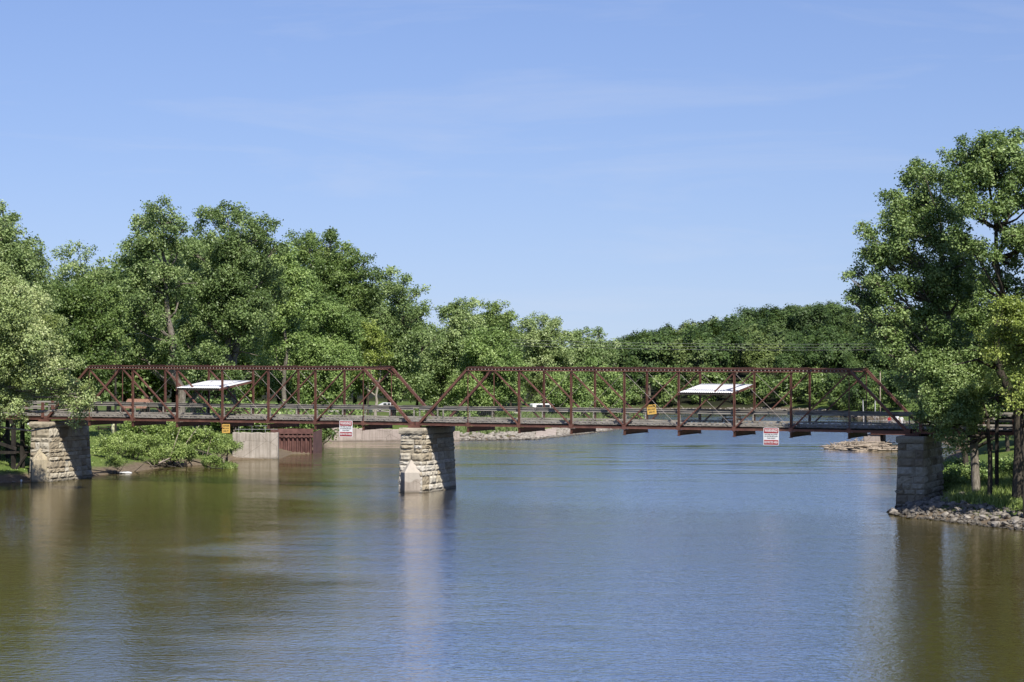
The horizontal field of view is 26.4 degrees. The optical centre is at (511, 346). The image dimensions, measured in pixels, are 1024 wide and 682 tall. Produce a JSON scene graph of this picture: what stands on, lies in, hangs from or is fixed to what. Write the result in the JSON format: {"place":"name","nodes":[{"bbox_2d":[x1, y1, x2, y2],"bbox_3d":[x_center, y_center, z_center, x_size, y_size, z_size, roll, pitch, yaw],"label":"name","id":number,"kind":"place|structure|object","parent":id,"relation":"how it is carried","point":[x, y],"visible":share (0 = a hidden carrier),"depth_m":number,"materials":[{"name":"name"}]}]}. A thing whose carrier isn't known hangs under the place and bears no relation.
{"place":"outdoors","nodes":[
{"label":"outdoors","id":0,"kind":"place"},
{"bbox_2d":[0,413,1023,681],"bbox_3d":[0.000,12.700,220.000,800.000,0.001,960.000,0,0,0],"label":"river water","id":1,"kind":"structure","parent":0,"point":[658,555],"depth_m":123.33,"materials":[{"name":"liquid"}]},
{"bbox_2d":[398,425,455,492],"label":"stone pier","id":2,"kind":"structure","parent":1,"relation":"in","point":[427,459],"depth_m":190.34,"materials":[{"name":"stone"}]},
{"bbox_2d":[415,366,926,438],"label":"truss span","id":3,"kind":"object","parent":2,"relation":"on","point":[633,425],"visible":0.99,"depth_m":182.77,"materials":[{"name":"red metal"}]},
{"bbox_2d":[679,384,752,394],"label":"shelter roof","id":4,"kind":"structure","parent":3,"relation":"attached to","point":[724,389],"depth_m":181.36,"materials":[{"name":"white metal"}]},
{"bbox_2d":[763,427,778,444],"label":"warning sign","id":5,"kind":"object","parent":3,"relation":"hanging from","point":[770,436],"visible":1,"depth_m":177.36,"materials":[{"name":"metal"}]},
{"bbox_2d":[863,420,945,445],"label":"concrete platform","id":6,"kind":"structure","parent":1,"relation":"in","point":[879,437],"depth_m":272.11,"materials":[{"name":"grey concrete"}]},
{"bbox_2d":[0,353,1023,529],"bbox_3d":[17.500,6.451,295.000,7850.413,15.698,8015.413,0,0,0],"label":"ground","id":7,"kind":"structure","parent":0,"point":[98,468],"depth_m":297.68,"materials":[{"name":"plant"}]},
{"bbox_2d":[0,419,37,469],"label":"timber trestle","id":8,"kind":"object","parent":7,"relation":"on","point":[7,451],"visible":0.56,"depth_m":209.16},
{"bbox_2d":[0,199,65,311],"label":"poplar tree","id":9,"kind":"object","parent":7,"relation":"on","point":[22,259],"visible":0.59,"depth_m":233.82,"materials":[{"name":"green plant"}]},
{"bbox_2d":[0,262,101,431],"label":"silver maple","id":10,"kind":"object","parent":7,"relation":"on","point":[32,348],"visible":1,"depth_m":187.91,"materials":[{"name":"green plant"}]},
{"bbox_2d":[29,419,91,481],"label":"stone pier","id":11,"kind":"structure","parent":7,"relation":"on","point":[60,453],"depth_m":206.40,"materials":[{"name":"stone"}]},
{"bbox_2d":[3,401,73,419],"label":"approach span","id":12,"kind":"object","parent":11,"relation":"on","point":[36,416],"visible":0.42,"depth_m":207.13,"materials":[{"name":"grey metal"}]},
{"bbox_2d":[44,365,440,430],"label":"truss span","id":13,"kind":"object","parent":11,"relation":"on","point":[274,420],"visible":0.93,"depth_m":199.34,"materials":[{"name":"red metal"}]},
{"bbox_2d":[176,380,251,390],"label":"shelter roof","id":14,"kind":"structure","parent":13,"relation":"attached to","point":[211,385],"depth_m":200.78,"materials":[{"name":"white metal"}]},
{"bbox_2d":[339,421,352,436],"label":"warning sign","id":15,"kind":"object","parent":13,"relation":"hanging from","point":[345,428],"visible":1,"depth_m":192.94,"materials":[{"name":"metal"}]},
{"bbox_2d":[40,239,114,399],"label":"deciduous tree","id":16,"kind":"object","parent":7,"relation":"on","point":[75,267],"visible":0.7,"depth_m":282.18,"materials":[{"name":"green plant"}]},
{"bbox_2d":[42,272,134,408],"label":"ash tree","id":17,"kind":"object","parent":7,"relation":"on","point":[94,334],"visible":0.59,"depth_m":249.27,"materials":[{"name":"green plant"}]},
{"bbox_2d":[50,279,147,411],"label":"deciduous tree","id":18,"kind":"object","parent":7,"relation":"on","point":[107,395],"visible":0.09,"depth_m":332.40,"materials":[{"name":"green plant"}]},
{"bbox_2d":[90,433,129,455],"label":"leafy shrub","id":19,"kind":"object","parent":7,"relation":"on","point":[106,444],"visible":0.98,"depth_m":223.98,"materials":[{"name":"green plant"}]},
{"bbox_2d":[0,425,221,472],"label":"lawn grass","id":20,"kind":"structure","parent":7,"relation":"on","point":[96,432],"depth_m":245.18,"materials":[{"name":"green plant"}]},
{"bbox_2d":[105,453,127,473],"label":"leafy shrub","id":21,"kind":"object","parent":7,"relation":"on","point":[116,460],"visible":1,"depth_m":217.33,"materials":[{"name":"green plant"}]},
{"bbox_2d":[106,428,141,446],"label":"leafy shrub","id":22,"kind":"object","parent":7,"relation":"on","point":[125,436],"visible":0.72,"depth_m":232.40,"materials":[{"name":"green plant"}]},
{"bbox_2d":[121,438,146,460],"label":"leafy shrub","id":23,"kind":"object","parent":7,"relation":"on","point":[133,447],"visible":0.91,"depth_m":227.63,"materials":[{"name":"green plant"}]},
{"bbox_2d":[119,421,158,435],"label":"leafy shrub","id":24,"kind":"object","parent":7,"relation":"on","point":[135,429],"visible":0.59,"depth_m":239.56,"materials":[{"name":"green plant"}]},
{"bbox_2d":[84,246,194,411],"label":"deciduous tree","id":25,"kind":"object","parent":7,"relation":"on","point":[145,377],"visible":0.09,"depth_m":336.30,"materials":[{"name":"green plant"}]},
{"bbox_2d":[133,429,164,454],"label":"leafy shrub","id":26,"kind":"object","parent":7,"relation":"on","point":[154,440],"visible":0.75,"depth_m":232.61,"materials":[{"name":"green plant"}]},
{"bbox_2d":[106,194,198,423],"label":"cottonwood tree","id":27,"kind":"object","parent":7,"relation":"on","point":[137,287],"visible":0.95,"depth_m":260.99,"materials":[{"name":"green plant"}]},
{"bbox_2d":[141,441,174,465],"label":"leafy shrub","id":28,"kind":"object","parent":7,"relation":"on","point":[161,451],"visible":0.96,"depth_m":228.38,"materials":[{"name":"green plant"}]},
{"bbox_2d":[152,422,193,444],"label":"leafy shrub","id":29,"kind":"object","parent":7,"relation":"on","point":[170,433],"visible":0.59,"depth_m":240.23,"materials":[{"name":"green plant"}]},
{"bbox_2d":[169,444,199,466],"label":"leafy shrub","id":30,"kind":"object","parent":7,"relation":"on","point":[188,454],"visible":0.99,"depth_m":229.73,"materials":[{"name":"green plant"}]},
{"bbox_2d":[155,231,216,414],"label":"deciduous tree","id":31,"kind":"object","parent":7,"relation":"on","point":[172,398],"visible":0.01,"depth_m":350.92,"materials":[{"name":"green plant"}]},
{"bbox_2d":[161,237,224,427],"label":"deciduous tree","id":32,"kind":"object","parent":7,"relation":"on","point":[181,329],"visible":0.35,"depth_m":281.79,"materials":[{"name":"green plant"}]},
{"bbox_2d":[176,425,216,449],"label":"leafy shrub","id":33,"kind":"object","parent":7,"relation":"on","point":[196,435],"visible":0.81,"depth_m":238.56,"materials":[{"name":"green plant"}]},
{"bbox_2d":[143,236,264,401],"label":"deciduous tree","id":34,"kind":"object","parent":7,"relation":"on","point":[216,394],"visible":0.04,"depth_m":331.57,"materials":[{"name":"green plant"}]},
{"bbox_2d":[200,452,222,467],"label":"leafy shrub","id":35,"kind":"object","parent":7,"relation":"on","point":[212,460],"visible":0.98,"depth_m":228.18,"materials":[{"name":"green plant"}]},
{"bbox_2d":[193,426,234,457],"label":"leafy shrub","id":36,"kind":"object","parent":7,"relation":"on","point":[216,438],"visible":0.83,"depth_m":238.04,"materials":[{"name":"green plant"}]},
{"bbox_2d":[213,437,243,461],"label":"leafy shrub","id":37,"kind":"object","parent":7,"relation":"on","point":[224,446],"visible":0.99,"depth_m":236.03,"materials":[{"name":"green plant"}]},
{"bbox_2d":[193,283,269,402],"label":"deciduous tree","id":38,"kind":"object","parent":7,"relation":"on","point":[249,394],"visible":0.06,"depth_m":329.87,"materials":[{"name":"green plant"}]},
{"bbox_2d":[180,199,292,431],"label":"cottonwood tree","id":39,"kind":"object","parent":7,"relation":"on","point":[233,260],"visible":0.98,"depth_m":272.23,"materials":[{"name":"green plant"}]},
{"bbox_2d":[233,426,278,458],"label":"concrete wall","id":40,"kind":"structure","parent":7,"relation":"on","point":[268,443],"depth_m":245.64,"materials":[{"name":"concrete"}]},
{"bbox_2d":[254,241,314,412],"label":"deciduous tree","id":41,"kind":"object","parent":7,"relation":"on","point":[296,304],"visible":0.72,"depth_m":287.06,"materials":[{"name":"green plant"}]},
{"bbox_2d":[270,429,321,453],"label":"sheet piling","id":42,"kind":"object","parent":7,"relation":"on","point":[296,440],"visible":0.43,"depth_m":258.85,"materials":[{"name":"metal"}]},
{"bbox_2d":[250,270,376,409],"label":"box elder","id":43,"kind":"object","parent":7,"relation":"on","point":[331,316],"visible":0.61,"depth_m":298.18,"materials":[{"name":"green plant"}]},
{"bbox_2d":[282,226,379,401],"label":"cottonwood tree","id":44,"kind":"object","parent":7,"relation":"on","point":[340,273],"visible":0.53,"depth_m":318.99,"materials":[{"name":"green plant"}]},
{"bbox_2d":[351,318,395,417],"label":"deciduous tree","id":45,"kind":"object","parent":7,"relation":"on","point":[374,338],"visible":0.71,"depth_m":310.82,"materials":[{"name":"green plant"}]},
{"bbox_2d":[355,300,423,402],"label":"deciduous tree","id":46,"kind":"object","parent":7,"relation":"on","point":[382,384],"visible":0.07,"depth_m":382.65,"materials":[{"name":"green plant"}]},
{"bbox_2d":[325,428,459,441],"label":"concrete wall","id":47,"kind":"structure","parent":7,"relation":"on","point":[371,435],"depth_m":291.80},
{"bbox_2d":[354,264,446,417],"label":"cottonwood tree","id":48,"kind":"object","parent":7,"relation":"on","point":[408,335],"visible":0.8,"depth_m":316.51,"materials":[{"name":"green plant"}]},
{"bbox_2d":[394,321,444,404],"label":"deciduous tree","id":49,"kind":"object","parent":7,"relation":"on","point":[431,325],"visible":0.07,"depth_m":375.95,"materials":[{"name":"green plant"}]},
{"bbox_2d":[413,296,487,413],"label":"deciduous tree","id":50,"kind":"object","parent":7,"relation":"on","point":[445,356],"visible":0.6,"depth_m":342.17,"materials":[{"name":"green plant"}]},
{"bbox_2d":[441,324,533,418],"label":"willow tree","id":51,"kind":"object","parent":7,"relation":"on","point":[477,349],"visible":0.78,"depth_m":322.13,"materials":[{"name":"green plant"}]},
{"bbox_2d":[477,299,527,412],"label":"deciduous tree","id":52,"kind":"object","parent":7,"relation":"on","point":[504,320],"visible":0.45,"depth_m":356.15,"materials":[{"name":"green plant"}]},
{"bbox_2d":[460,420,618,440],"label":"rubble","id":53,"kind":"object","parent":7,"relation":"on","point":[562,432],"visible":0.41,"depth_m":298.56,"materials":[{"name":"stone"}]},
{"bbox_2d":[446,411,607,433],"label":"bank weeds","id":54,"kind":"object","parent":53,"relation":"on","point":[462,429],"visible":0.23,"depth_m":320.71,"materials":[{"name":"green plant"}]},
{"bbox_2d":[513,310,577,402],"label":"deciduous tree","id":55,"kind":"object","parent":7,"relation":"on","point":[552,353],"visible":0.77,"depth_m":362.65,"materials":[{"name":"green plant"}]},
{"bbox_2d":[540,365,599,417],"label":"deciduous tree","id":56,"kind":"object","parent":7,"relation":"on","point":[581,398],"visible":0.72,"depth_m":337.61,"materials":[{"name":"green plant"}]},
{"bbox_2d":[562,326,620,387],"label":"deciduous tree","id":57,"kind":"object","parent":7,"relation":"on","point":[604,353],"visible":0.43,"depth_m":370.91,"materials":[{"name":"green plant"}]},
{"bbox_2d":[573,355,644,418],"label":"deciduous tree","id":58,"kind":"object","parent":7,"relation":"on","point":[608,396],"visible":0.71,"depth_m":350.16,"materials":[{"name":"green plant"}]},
{"bbox_2d":[628,383,644,404],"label":"deciduous tree","id":59,"kind":"object","parent":7,"relation":"on","point":[637,398],"visible":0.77,"depth_m":437.92,"materials":[{"name":"green plant"}]},
{"bbox_2d":[625,359,661,397],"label":"deciduous tree","id":60,"kind":"object","parent":7,"relation":"on","point":[639,378],"visible":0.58,"depth_m":445.65,"materials":[{"name":"green plant"}]},
{"bbox_2d":[617,331,682,395],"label":"deciduous tree","id":61,"kind":"object","parent":7,"relation":"on","point":[651,349],"visible":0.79,"depth_m":453.51,"materials":[{"name":"green plant"}]},
{"bbox_2d":[649,373,684,407],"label":"deciduous tree","id":62,"kind":"object","parent":7,"relation":"on","point":[668,392],"visible":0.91,"depth_m":436.00,"materials":[{"name":"green plant"}]},
{"bbox_2d":[648,360,686,395],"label":"deciduous tree","id":63,"kind":"object","parent":7,"relation":"on","point":[670,375],"visible":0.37,"depth_m":440.87,"materials":[{"name":"green plant"}]},
{"bbox_2d":[659,337,713,377],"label":"deciduous tree","id":64,"kind":"object","parent":7,"relation":"on","point":[696,357],"visible":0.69,"depth_m":452.96,"materials":[{"name":"green plant"}]},
{"bbox_2d":[679,363,711,386],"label":"deciduous tree","id":65,"kind":"object","parent":7,"relation":"on","point":[687,375],"visible":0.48,"depth_m":445.94,"materials":[{"name":"green plant"}]},
{"bbox_2d":[684,378,708,404],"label":"deciduous tree","id":66,"kind":"object","parent":7,"relation":"on","point":[694,398],"visible":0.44,"depth_m":439.09,"materials":[{"name":"green plant"}]},
{"bbox_2d":[697,324,731,342],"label":"deciduous tree","id":67,"kind":"object","parent":7,"relation":"on","point":[716,331],"visible":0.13,"depth_m":519.37,"materials":[{"name":"green plant"}]},
{"bbox_2d":[683,326,746,372],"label":"deciduous tree","id":68,"kind":"object","parent":7,"relation":"on","point":[722,355],"visible":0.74,"depth_m":458.06,"materials":[{"name":"green plant"}]},
{"bbox_2d":[697,365,732,401],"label":"deciduous tree","id":69,"kind":"object","parent":7,"relation":"on","point":[718,377],"visible":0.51,"depth_m":443.80,"materials":[{"name":"green plant"}]},
{"bbox_2d":[696,313,748,337],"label":"deciduous tree","id":70,"kind":"object","parent":7,"relation":"on","point":[716,324],"visible":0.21,"depth_m":547.86,"materials":[{"name":"green plant"}]},
{"bbox_2d":[731,378,752,404],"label":"deciduous tree","id":71,"kind":"object","parent":7,"relation":"on","point":[745,396],"visible":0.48,"depth_m":440.74,"materials":[{"name":"green plant"}]},
{"bbox_2d":[726,330,780,387],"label":"deciduous tree","id":72,"kind":"object","parent":7,"relation":"on","point":[743,346],"visible":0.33,"depth_m":469.18,"materials":[{"name":"green plant"}]},
{"bbox_2d":[732,304,774,323],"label":"deciduous tree","id":73,"kind":"object","parent":7,"relation":"on","point":[747,312],"visible":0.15,"depth_m":615.48,"materials":[{"name":"green plant"}]},
{"bbox_2d":[746,372,775,403],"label":"deciduous tree","id":74,"kind":"object","parent":7,"relation":"on","point":[763,383],"visible":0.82,"depth_m":442.21,"materials":[{"name":"green plant"}]},
{"bbox_2d":[734,322,790,353],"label":"deciduous tree","id":75,"kind":"object","parent":7,"relation":"on","point":[779,333],"visible":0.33,"depth_m":489.30,"materials":[{"name":"green plant"}]},
{"bbox_2d":[741,340,784,377],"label":"deciduous tree","id":76,"kind":"object","parent":7,"relation":"on","point":[763,354],"visible":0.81,"depth_m":457.88,"materials":[{"name":"green plant"}]},
{"bbox_2d":[758,304,796,330],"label":"deciduous tree","id":77,"kind":"object","parent":7,"relation":"on","point":[767,315],"visible":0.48,"depth_m":569.83,"materials":[{"name":"green plant"}]},
{"bbox_2d":[656,407,908,422],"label":"shore stones","id":78,"kind":"object","parent":7,"relation":"on","point":[891,419],"visible":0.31,"depth_m":423.47,"materials":[{"name":"stone"}]},
{"bbox_2d":[766,372,803,404],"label":"deciduous tree","id":79,"kind":"object","parent":7,"relation":"on","point":[781,391],"visible":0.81,"depth_m":435.27,"materials":[{"name":"green plant"}]},
{"bbox_2d":[770,348,804,378],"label":"deciduous tree","id":80,"kind":"object","parent":7,"relation":"on","point":[784,360],"visible":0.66,"depth_m":450.51,"materials":[{"name":"green plant"}]},
{"bbox_2d":[780,341,816,367],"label":"deciduous tree","id":81,"kind":"object","parent":7,"relation":"on","point":[798,347],"visible":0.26,"depth_m":476.15,"materials":[{"name":"green plant"}]},
{"bbox_2d":[786,302,833,338],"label":"deciduous tree","id":82,"kind":"object","parent":7,"relation":"on","point":[803,318],"visible":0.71,"depth_m":564.78,"materials":[{"name":"green plant"}]},
{"bbox_2d":[796,375,829,406],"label":"deciduous tree","id":83,"kind":"object","parent":7,"relation":"on","point":[815,393],"visible":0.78,"depth_m":426.95,"materials":[{"name":"green plant"}]},
{"bbox_2d":[799,335,835,367],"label":"deciduous tree","id":84,"kind":"object","parent":7,"relation":"on","point":[822,355],"visible":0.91,"depth_m":458.05,"materials":[{"name":"green plant"}]},
{"bbox_2d":[795,322,848,344],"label":"deciduous tree","id":85,"kind":"object","parent":7,"relation":"on","point":[823,330],"visible":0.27,"depth_m":505.05,"materials":[{"name":"green plant"}]},
{"bbox_2d":[813,373,855,401],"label":"deciduous tree","id":86,"kind":"object","parent":7,"relation":"on","point":[833,380],"visible":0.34,"depth_m":417.35,"materials":[{"name":"green plant"}]},
{"bbox_2d":[826,385,846,410],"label":"deciduous tree","id":87,"kind":"object","parent":7,"relation":"on","point":[835,396],"visible":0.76,"depth_m":410.60,"materials":[{"name":"green plant"}]},
{"bbox_2d":[823,300,851,319],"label":"deciduous tree","id":88,"kind":"object","parent":7,"relation":"on","point":[833,308],"visible":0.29,"depth_m":613.48,"materials":[{"name":"green plant"}]},
{"bbox_2d":[819,333,862,379],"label":"deciduous tree","id":89,"kind":"object","parent":7,"relation":"on","point":[842,345],"visible":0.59,"depth_m":474.28,"materials":[{"name":"green plant"}]},
{"bbox_2d":[842,373,877,410],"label":"deciduous tree","id":90,"kind":"object","parent":7,"relation":"on","point":[855,394],"visible":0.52,"depth_m":392.42,"materials":[{"name":"green plant"}]},
{"bbox_2d":[841,352,882,378],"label":"deciduous tree","id":91,"kind":"object","parent":7,"relation":"on","point":[849,361],"visible":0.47,"depth_m":447.99,"materials":[{"name":"green plant"}]},
{"bbox_2d":[855,386,883,410],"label":"deciduous tree","id":92,"kind":"object","parent":7,"relation":"on","point":[871,401],"visible":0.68,"depth_m":387.26,"materials":[{"name":"green plant"}]},
{"bbox_2d":[850,332,902,370],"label":"deciduous tree","id":93,"kind":"object","parent":7,"relation":"on","point":[865,353],"visible":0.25,"depth_m":464.44,"materials":[{"name":"green plant"}]},
{"bbox_2d":[871,368,918,409],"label":"deciduous tree","id":94,"kind":"object","parent":7,"relation":"on","point":[894,392],"visible":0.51,"depth_m":385.76,"materials":[{"name":"green plant"}]},
{"bbox_2d":[895,433,943,506],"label":"stone pier","id":95,"kind":"structure","parent":7,"relation":"on","point":[920,465],"depth_m":172.45,"materials":[{"name":"stone"}]},
{"bbox_2d":[912,412,1013,434],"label":"approach span","id":96,"kind":"object","parent":95,"relation":"on","point":[1004,430],"visible":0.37,"depth_m":171.01,"materials":[{"name":"red metal"}]},
{"bbox_2d":[838,156,1006,492],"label":"cottonwood tree","id":97,"kind":"object","parent":7,"relation":"on","point":[937,287],"visible":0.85,"depth_m":164.56,"materials":[{"name":"green plant"}]},
{"bbox_2d":[900,325,1006,495],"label":"cottonwood tree","id":98,"kind":"object","parent":7,"relation":"on","point":[949,390],"visible":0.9,"depth_m":161.59,"materials":[{"name":"green plant"}]},
{"bbox_2d":[886,274,1023,466],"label":"deciduous tree","id":99,"kind":"object","parent":7,"relation":"on","point":[975,317],"visible":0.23,"depth_m":192.68,"materials":[{"name":"green plant"}]},
{"bbox_2d":[895,491,1023,530],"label":"riprap rubble","id":100,"kind":"object","parent":7,"relation":"on","point":[964,510],"visible":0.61,"depth_m":159.19,"materials":[{"name":"stone"}]},
{"bbox_2d":[935,126,1023,502],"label":"cottonwood tree","id":101,"kind":"object","parent":7,"relation":"on","point":[982,164],"visible":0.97,"depth_m":158.62,"materials":[{"name":"green plant"}]},
{"bbox_2d":[940,470,1022,509],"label":"tall grass","id":102,"kind":"structure","parent":7,"relation":"on","point":[1002,489],"depth_m":164.39,"materials":[{"name":"green plant"}]},
{"bbox_2d":[973,293,1023,517],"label":"mulberry tree","id":103,"kind":"object","parent":7,"relation":"on","point":[1012,313],"visible":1,"depth_m":153.92,"materials":[{"name":"green plant"}]},
{"bbox_2d":[987,454,1013,473],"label":"leafy shrub","id":104,"kind":"object","parent":7,"relation":"on","point":[1006,465],"visible":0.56,"depth_m":183.39,"materials":[{"name":"green plant"}]},
{"bbox_2d":[995,385,1012,486],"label":"portal frame","id":105,"kind":"object","parent":7,"relation":"on","point":[997,447],"visible":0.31,"depth_m":168.88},
{"bbox_2d":[0,0,1023,346],"label":"sky","id":106,"kind":"structure","parent":0,"point":[620,167],"materials":[{"name":"blue"}]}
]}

